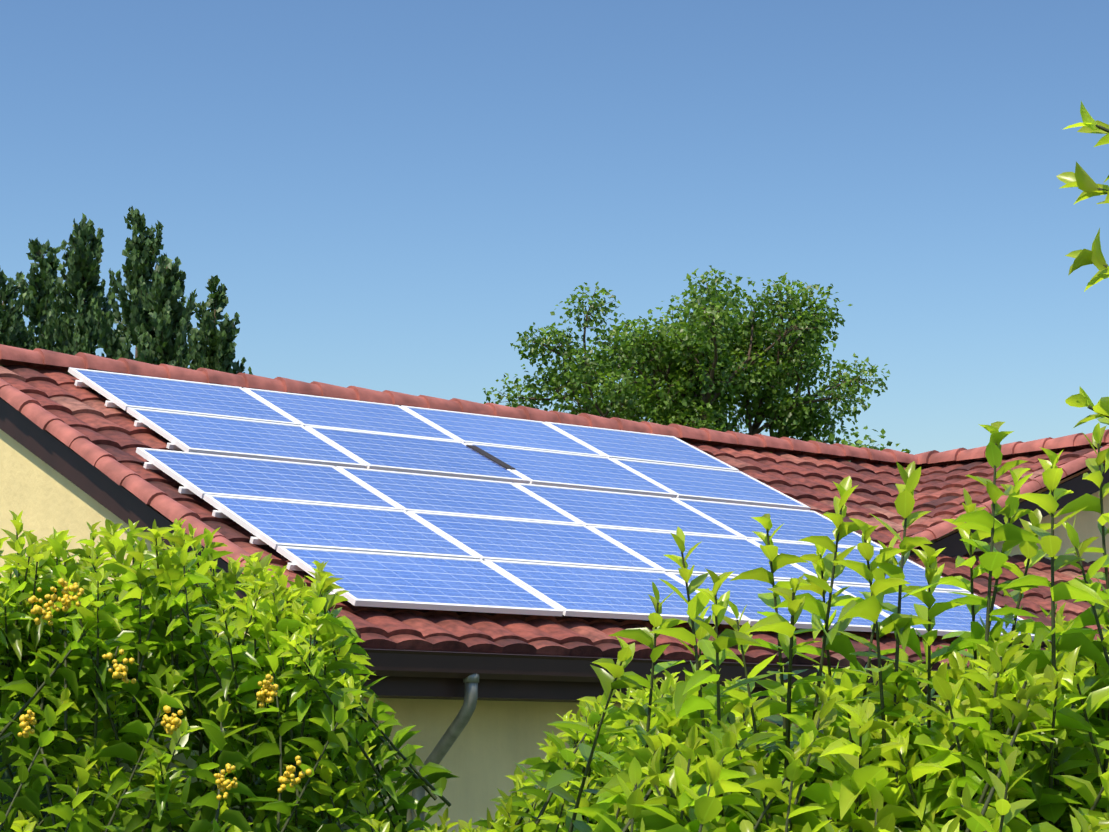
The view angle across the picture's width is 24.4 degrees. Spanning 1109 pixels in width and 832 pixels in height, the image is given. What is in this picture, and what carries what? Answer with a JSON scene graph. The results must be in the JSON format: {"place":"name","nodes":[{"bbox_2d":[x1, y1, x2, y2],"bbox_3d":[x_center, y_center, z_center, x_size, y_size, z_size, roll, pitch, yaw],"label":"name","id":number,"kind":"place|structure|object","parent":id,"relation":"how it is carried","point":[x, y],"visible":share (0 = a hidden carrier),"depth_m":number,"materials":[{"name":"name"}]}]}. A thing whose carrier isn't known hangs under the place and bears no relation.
{"place":"outdoors","nodes":[
{"label":"outdoors","id":0,"kind":"place"},
{"bbox_2d":[466,445,515,469],"bbox_3d":[-0.559,0.364,22.446,0.100,0.275,0.571,7,-10,-40],"label":"panel gap cover","id":1,"kind":"object","parent":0,"point":[490,456],"visible":0.71,"depth_m":22.43,"materials":[{"name":"grey metal"}]},
{"bbox_2d":[0,429,1108,831],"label":"house walls","id":2,"kind":"structure","parent":0,"point":[494,743],"depth_m":18.24,"materials":[{"name":"paint"}]},
{"bbox_2d":[411,673,478,830],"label":"downpipe","id":3,"kind":"object","parent":2,"relation":"attached to","point":[454,730],"visible":0.58,"depth_m":17.16,"materials":[{"name":"grey metal"}]},
{"bbox_2d":[0,365,1108,669],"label":"roof tiles","id":4,"kind":"object","parent":2,"relation":"on","point":[120,437],"visible":0.19,"depth_m":20.47,"materials":[{"name":"red ceramic"}]},
{"bbox_2d":[0,344,1108,638],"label":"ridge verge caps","id":5,"kind":"object","parent":4,"relation":"on","point":[110,466],"visible":0.6,"depth_m":23.68,"materials":[{"name":"red ceramic"}]},
{"bbox_2d":[68,367,1050,640],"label":"panel frames","id":6,"kind":"structure","parent":4,"relation":"on","point":[188,487],"depth_m":20.49,"materials":[{"name":"silver metal"}]},
{"bbox_2d":[0,397,1108,710],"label":"trim boards","id":7,"kind":"object","parent":2,"relation":"on","point":[82,473],"depth_m":18.82,"materials":[{"name":"brown wood"}]},
{"bbox_2d":[351,649,937,691],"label":"gutters","id":8,"kind":"object","parent":7,"relation":"on","point":[413,663],"depth_m":17.34,"materials":[{"name":"metal"}]},
{"bbox_2d":[0,0,1108,454],"label":"sky","id":9,"kind":"structure","parent":0,"point":[382,195],"materials":[{"name":"blue"}]},
{"bbox_2d":[77,370,1034,634],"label":"solar panels","id":10,"kind":"object","parent":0,"point":[395,578],"visible":0.85,"depth_m":20.88,"materials":[{"name":"blue glass"}]},
{"label":"ground","id":11,"kind":"structure","parent":0,"visible":0},
{"bbox_2d":[0,268,37,369],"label":"tree","id":12,"kind":"object","parent":11,"relation":"on","point":[11,314],"visible":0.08,"depth_m":62.05,"materials":[{"name":"green plant"}]},
{"bbox_2d":[11,238,72,351],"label":"tree","id":13,"kind":"object","parent":11,"relation":"on","point":[41,285],"visible":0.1,"depth_m":65.59,"materials":[{"name":"green plant"}]},
{"bbox_2d":[37,213,125,373],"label":"tree","id":14,"kind":"object","parent":11,"relation":"on","point":[81,277],"visible":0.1,"depth_m":62.47,"materials":[{"name":"green plant"}]},
{"bbox_2d":[83,206,185,359],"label":"tree","id":15,"kind":"object","parent":11,"relation":"on","point":[141,252],"visible":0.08,"depth_m":59.52,"materials":[{"name":"green plant"}]},
{"bbox_2d":[122,254,208,369],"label":"tree","id":16,"kind":"object","parent":11,"relation":"on","point":[170,314],"visible":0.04,"depth_m":56.53,"materials":[{"name":"green plant"}]},
{"bbox_2d":[186,275,252,374],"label":"tree","id":17,"kind":"object","parent":11,"relation":"on","point":[216,344],"visible":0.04,"depth_m":58.62,"materials":[{"name":"green plant"}]},
{"bbox_2d":[0,510,766,831],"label":"hedge leaves","id":18,"kind":"object","parent":11,"relation":"on","point":[164,693],"visible":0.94,"depth_m":4.33,"materials":[{"name":"green plant"}]},
{"bbox_2d":[482,265,889,452],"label":"tree leaves","id":19,"kind":"object","parent":11,"relation":"on","point":[693,366],"visible":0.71,"depth_m":55.02,"materials":[{"name":"green plant"}]},
{"bbox_2d":[535,101,1108,831],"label":"shrub leaves","id":20,"kind":"object","parent":11,"relation":"on","point":[1015,739],"visible":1,"depth_m":2.32,"materials":[{"name":"green plant"}]},
{"bbox_2d":[810,426,910,452],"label":"tree leaves","id":21,"kind":"object","parent":11,"relation":"on","point":[856,435],"visible":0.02,"depth_m":49.75,"materials":[{"name":"green plant"}]}
]}

